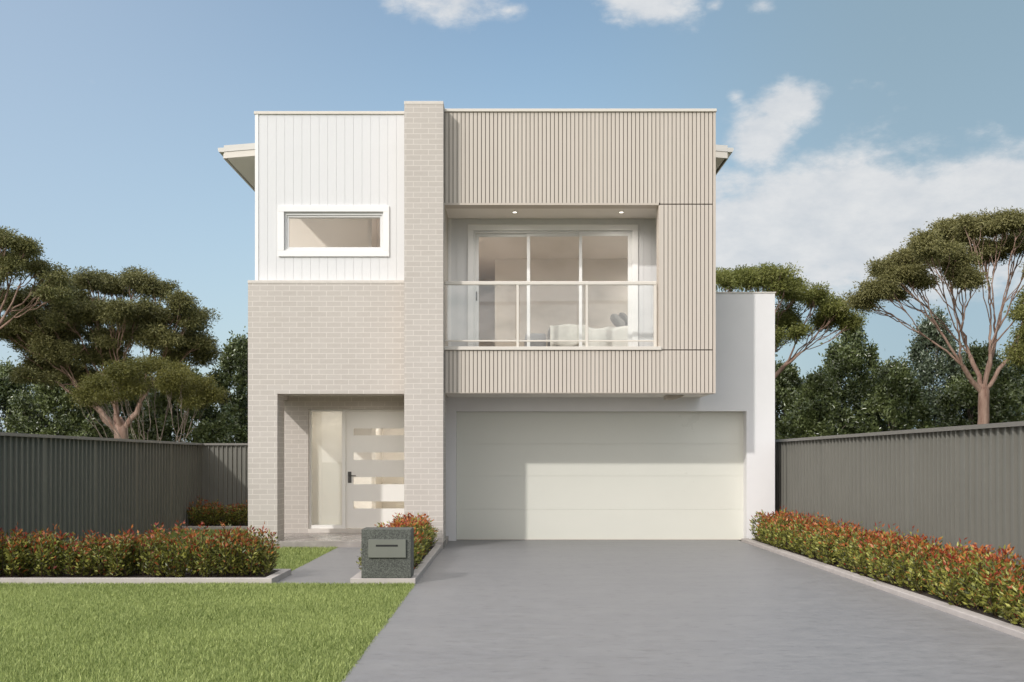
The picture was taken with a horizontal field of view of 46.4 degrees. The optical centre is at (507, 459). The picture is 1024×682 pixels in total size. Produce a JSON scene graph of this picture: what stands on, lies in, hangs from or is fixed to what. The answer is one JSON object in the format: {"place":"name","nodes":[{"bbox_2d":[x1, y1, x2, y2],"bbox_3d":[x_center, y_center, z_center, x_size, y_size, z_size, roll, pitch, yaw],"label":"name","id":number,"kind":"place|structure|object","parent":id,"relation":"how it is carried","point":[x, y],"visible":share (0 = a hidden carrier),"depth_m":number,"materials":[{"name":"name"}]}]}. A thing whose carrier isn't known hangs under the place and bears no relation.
{"place":"outdoors","nodes":[
{"label":"outdoors","id":0,"kind":"place"},
{"bbox_2d":[0,528,415,681],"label":"lawn grass","id":1,"kind":"structure","parent":0,"point":[95,632],"depth_m":9.35,"materials":[{"name":"green plant"}]},
{"bbox_2d":[275,547,360,584],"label":"path","id":2,"kind":"structure","parent":0,"point":[338,565],"depth_m":14.62,"materials":[{"name":"concrete"}]},
{"bbox_2d":[0,523,1022,627],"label":"soil","id":3,"kind":"structure","parent":0,"point":[936,597],"depth_m":13.20,"materials":[{"name":"brown soil"}]},
{"bbox_2d":[0,520,279,576],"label":"hedge","id":4,"kind":"object","parent":3,"relation":"on","point":[240,554],"visible":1,"depth_m":13.17,"materials":[{"name":"green plant"}]},
{"bbox_2d":[186,495,247,525],"bbox_3d":[-5.057,0.996,23.462,2.501,0.601,0.834,0,0,0],"label":"hedge","id":5,"kind":"object","parent":3,"relation":"on","point":[231,515],"visible":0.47,"depth_m":23.31,"materials":[{"name":"green plant"}]},
{"bbox_2d":[356,512,438,568],"bbox_3d":[-1.361,0.993,15.598,0.783,0.603,4.794,0,0,0],"label":"hedge","id":6,"kind":"object","parent":3,"relation":"on","point":[425,532],"visible":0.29,"depth_m":15.42,"materials":[{"name":"green plant"}]},
{"bbox_2d":[749,506,1023,627],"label":"hedge","id":7,"kind":"object","parent":3,"relation":"on","point":[987,581],"visible":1,"depth_m":11.99,"materials":[{"name":"green plant"}]},
{"bbox_2d":[0,0,1023,441],"label":"sky","id":8,"kind":"structure","parent":0,"point":[851,126],"materials":[{"name":"blue"}]},
{"bbox_2d":[342,540,1023,681],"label":"driveway","id":9,"kind":"structure","parent":0,"point":[603,611],"depth_m":9.68,"materials":[{"name":"concrete"}]},
{"bbox_3d":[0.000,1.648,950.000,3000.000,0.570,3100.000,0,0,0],"label":"ground","id":10,"kind":"structure","parent":0,"visible":0},
{"bbox_2d":[0,356,51,432],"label":"evergreen tree","id":11,"kind":"object","parent":10,"relation":"on","point":[6,385],"visible":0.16,"depth_m":37.13,"materials":[{"name":"green plant"}]},
{"bbox_2d":[0,225,80,329],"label":"gum tree","id":12,"kind":"object","parent":10,"relation":"on","point":[20,254],"visible":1,"depth_m":28.07,"materials":[{"name":"green plant"}]},
{"bbox_2d":[0,362,129,437],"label":"evergreen tree","id":13,"kind":"object","parent":10,"relation":"on","point":[67,418],"visible":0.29,"depth_m":34.20,"materials":[{"name":"green plant"}]},
{"bbox_2d":[0,432,202,557],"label":"steel fence","id":14,"kind":"object","parent":10,"relation":"on","point":[77,485],"visible":0.68,"depth_m":18.11,"materials":[{"name":"grey metal"}]},
{"bbox_2d":[0,264,225,438],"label":"gum tree","id":15,"kind":"object","parent":10,"relation":"on","point":[47,344],"visible":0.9,"depth_m":30.25,"materials":[{"name":"green plant"}]},
{"bbox_2d":[73,351,188,441],"bbox_3d":[-11.830,-0.942,37.201,3.993,4.977,3.810,0,0,-44],"label":"evergreen tree","id":16,"kind":"object","parent":10,"relation":"on","point":[132,404],"visible":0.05,"depth_m":36.78,"materials":[{"name":"green plant"}]},
{"bbox_2d":[0,569,290,584],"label":"garden kerb","id":17,"kind":"structure","parent":10,"relation":"on","point":[280,574],"depth_m":12.81,"materials":[{"name":"concrete"}]},
{"bbox_2d":[62,353,230,441],"bbox_3d":[-7.881,-0.462,26.016,3.722,3.802,2.438,0,0,0],"label":"umbrella tree","id":18,"kind":"object","parent":10,"relation":"on","point":[172,378],"visible":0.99,"depth_m":25.72,"materials":[{"name":"green plant"}]},
{"bbox_2d":[128,362,242,442],"bbox_3d":[-9.150,-0.591,33.878,3.407,4.450,3.094,0,0,0],"label":"evergreen tree","id":19,"kind":"object","parent":10,"relation":"on","point":[217,427],"visible":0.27,"depth_m":33.37,"materials":[{"name":"green plant"}]},
{"bbox_2d":[182,526,247,529],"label":"back kerb","id":20,"kind":"structure","parent":10,"relation":"on","point":[215,527],"depth_m":22.90,"materials":[{"name":"concrete"}]},
{"bbox_2d":[195,326,247,442],"bbox_3d":[-7.952,-1.260,36.152,3.268,5.592,2.982,0,0,0],"label":"evergreen tree","id":21,"kind":"object","parent":10,"relation":"on","point":[233,361],"visible":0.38,"depth_m":35.62,"materials":[{"name":"green plant"}]},
{"bbox_2d":[201,443,247,520],"bbox_3d":[-4.625,0.645,24.475,3.342,1.975,0.094,0,0,0],"label":"steel fence","id":22,"kind":"object","parent":10,"relation":"on","point":[224,473],"visible":0.16,"depth_m":24.50,"materials":[{"name":"grey metal"}]},
{"bbox_2d":[350,536,447,583],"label":"planter kerb","id":23,"kind":"structure","parent":10,"relation":"on","point":[423,566],"depth_m":13.15,"materials":[{"name":"concrete"}]},
{"bbox_2d":[361,527,413,577],"bbox_3d":[-1.304,1.006,13.001,0.532,0.525,0.429,0,0,0],"label":"letterbox","id":24,"kind":"object","parent":23,"relation":"on","point":[387,552],"visible":1,"depth_m":12.82,"materials":[{"name":"stone"}]},
{"bbox_2d":[218,101,775,547],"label":"house","id":25,"kind":"structure","parent":10,"relation":"on","point":[423,269],"depth_m":18.44,"materials":[{"name":"brick"}]},
{"bbox_2d":[278,206,388,256],"bbox_3d":[-2.683,-3.527,18.481,1.712,0.782,0.160,0,0,0],"label":"window frame","id":26,"kind":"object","parent":25,"relation":"in","point":[284,250],"depth_m":18.40,"materials":[{"name":"metal"}]},
{"bbox_2d":[289,219,379,246],"bbox_3d":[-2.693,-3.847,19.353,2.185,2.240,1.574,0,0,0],"label":"window pane","id":27,"kind":"structure","parent":25,"relation":"in","point":[302,232],"depth_m":20.10,"materials":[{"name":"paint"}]},
{"bbox_2d":[309,409,403,528],"bbox_3d":[-2.371,0.154,20.404,2.039,2.031,0.129,0,0,0],"label":"front door","id":28,"kind":"structure","parent":25,"relation":"in","point":[352,419],"depth_m":20.40,"materials":[{"name":"paint"}]},
{"bbox_2d":[524,333,545,345],"bbox_3d":[0.480,-1.887,21.100,0.360,0.580,1.200,0,0,0],"label":"bench","id":29,"kind":"object","parent":25,"relation":"on","point":[537,336],"visible":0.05,"depth_m":20.50,"materials":[{"name":"fabric"}]},
{"bbox_2d":[468,224,637,345],"bbox_3d":[0.735,-2.712,19.489,2.771,2.225,0.178,0,0,0],"label":"sliding door","id":30,"kind":"structure","parent":25,"relation":"in","point":[475,231],"depth_m":19.42,"materials":[{"name":"metal"}]},
{"bbox_2d":[457,412,742,539],"bbox_3d":[1.541,0.253,19.971,4.825,2.158,0.072,0,0,0],"label":"garage door","id":31,"kind":"structure","parent":25,"relation":"in","point":[521,475],"depth_m":19.95,"materials":[{"name":"metal"}]},
{"bbox_2d":[775,354,804,439],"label":"evergreen tree","id":32,"kind":"object","parent":10,"relation":"on","point":[788,379],"visible":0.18,"depth_m":36.90,"materials":[{"name":"green plant"}]},
{"bbox_2d":[716,261,868,378],"bbox_3d":[6.767,-1.919,31.801,5.869,6.944,3.821,0,0,0],"label":"gum tree","id":33,"kind":"object","parent":10,"relation":"on","point":[785,285],"visible":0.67,"depth_m":31.48,"materials":[{"name":"green plant"}]},
{"bbox_2d":[775,365,857,438],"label":"evergreen tree","id":34,"kind":"object","parent":10,"relation":"on","point":[815,409],"visible":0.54,"depth_m":33.52,"materials":[{"name":"green plant"}]},
{"bbox_2d":[809,313,891,431],"bbox_3d":[10.426,-1.507,36.039,3.315,6.086,2.826,0,0,0],"label":"evergreen tree","id":35,"kind":"object","parent":10,"relation":"on","point":[846,361],"visible":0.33,"depth_m":35.54,"materials":[{"name":"green plant"}]},
{"bbox_2d":[741,538,1023,638],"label":"driveway kerb","id":36,"kind":"structure","parent":10,"relation":"on","point":[998,625],"depth_m":11.49,"materials":[{"name":"concrete"}]},
{"bbox_2d":[850,352,937,433],"bbox_3d":[10.958,-0.764,33.899,2.490,4.635,2.656,0,0,0],"label":"evergreen tree","id":37,"kind":"object","parent":10,"relation":"on","point":[893,392],"visible":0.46,"depth_m":33.63,"materials":[{"name":"green plant"}]},
{"bbox_2d":[775,421,1023,569],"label":"steel fence","id":38,"kind":"object","parent":10,"relation":"on","point":[952,485],"visible":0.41,"depth_m":13.31,"materials":[{"name":"grey metal"}]},
{"bbox_2d":[885,300,967,430],"bbox_3d":[13.756,-1.839,38.709,3.500,6.826,3.184,0,0,0],"label":"evergreen tree","id":39,"kind":"object","parent":10,"relation":"on","point":[921,358],"visible":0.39,"depth_m":38.18,"materials":[{"name":"green plant"}]},
{"bbox_2d":[839,206,1023,423],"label":"gum tree","id":40,"kind":"object","parent":10,"relation":"on","point":[943,243],"visible":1,"depth_m":29.43,"materials":[{"name":"green plant"}]},
{"bbox_2d":[932,336,1023,427],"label":"evergreen tree","id":41,"kind":"object","parent":10,"relation":"on","point":[1005,397],"visible":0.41,"depth_m":34.58,"materials":[{"name":"green plant"}]},
{"bbox_2d":[998,286,1023,368],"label":"gum tree","id":42,"kind":"object","parent":10,"relation":"on","point":[1016,353],"visible":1,"depth_m":27.15,"materials":[{"name":"green plant"}]},
{"bbox_2d":[1000,334,1023,412],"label":"evergreen tree","id":43,"kind":"object","parent":10,"relation":"on","point":[1019,369],"visible":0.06,"depth_m":36.90,"materials":[{"name":"green plant"}]},
{"bbox_3d":[1.720,-2.122,21.100,2.000,1.050,1.600,0,0,0],"label":"bed","id":44,"kind":"object","parent":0,"visible":0},
{"bbox_2d":[547,324,584,345],"bbox_3d":[1.028,-2.129,21.100,0.630,0.408,1.640,0,0,0],"label":"throw blanket","id":45,"kind":"object","parent":44,"relation":"on","point":[565,332],"visible":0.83,"depth_m":20.30,"materials":[{"name":"fabric"}]},
{"bbox_2d":[575,326,627,345],"bbox_3d":[1.570,-2.058,21.100,1.221,0.496,1.580,0,0,0],"label":"duvet","id":46,"kind":"object","parent":44,"relation":"on","point":[613,333],"visible":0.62,"depth_m":20.34,"materials":[{"name":"white fabric"}]},
{"bbox_2d":[610,314,624,326],"bbox_3d":[1.898,-2.397,20.666,0.246,0.236,0.486,0,0,0],"label":"pillow","id":47,"kind":"object","parent":46,"relation":"on","point":[617,320],"visible":0.88,"depth_m":20.47,"materials":[{"name":"grey fabric"}]},
{"bbox_2d":[619,313,627,325],"bbox_3d":[2.061,-2.426,20.957,0.248,0.286,0.510,0,0,0],"label":"pillow","id":48,"kind":"object","parent":46,"relation":"on","point":[624,316],"visible":0.27,"depth_m":20.72,"materials":[{"name":"grey fabric"}]}
]}

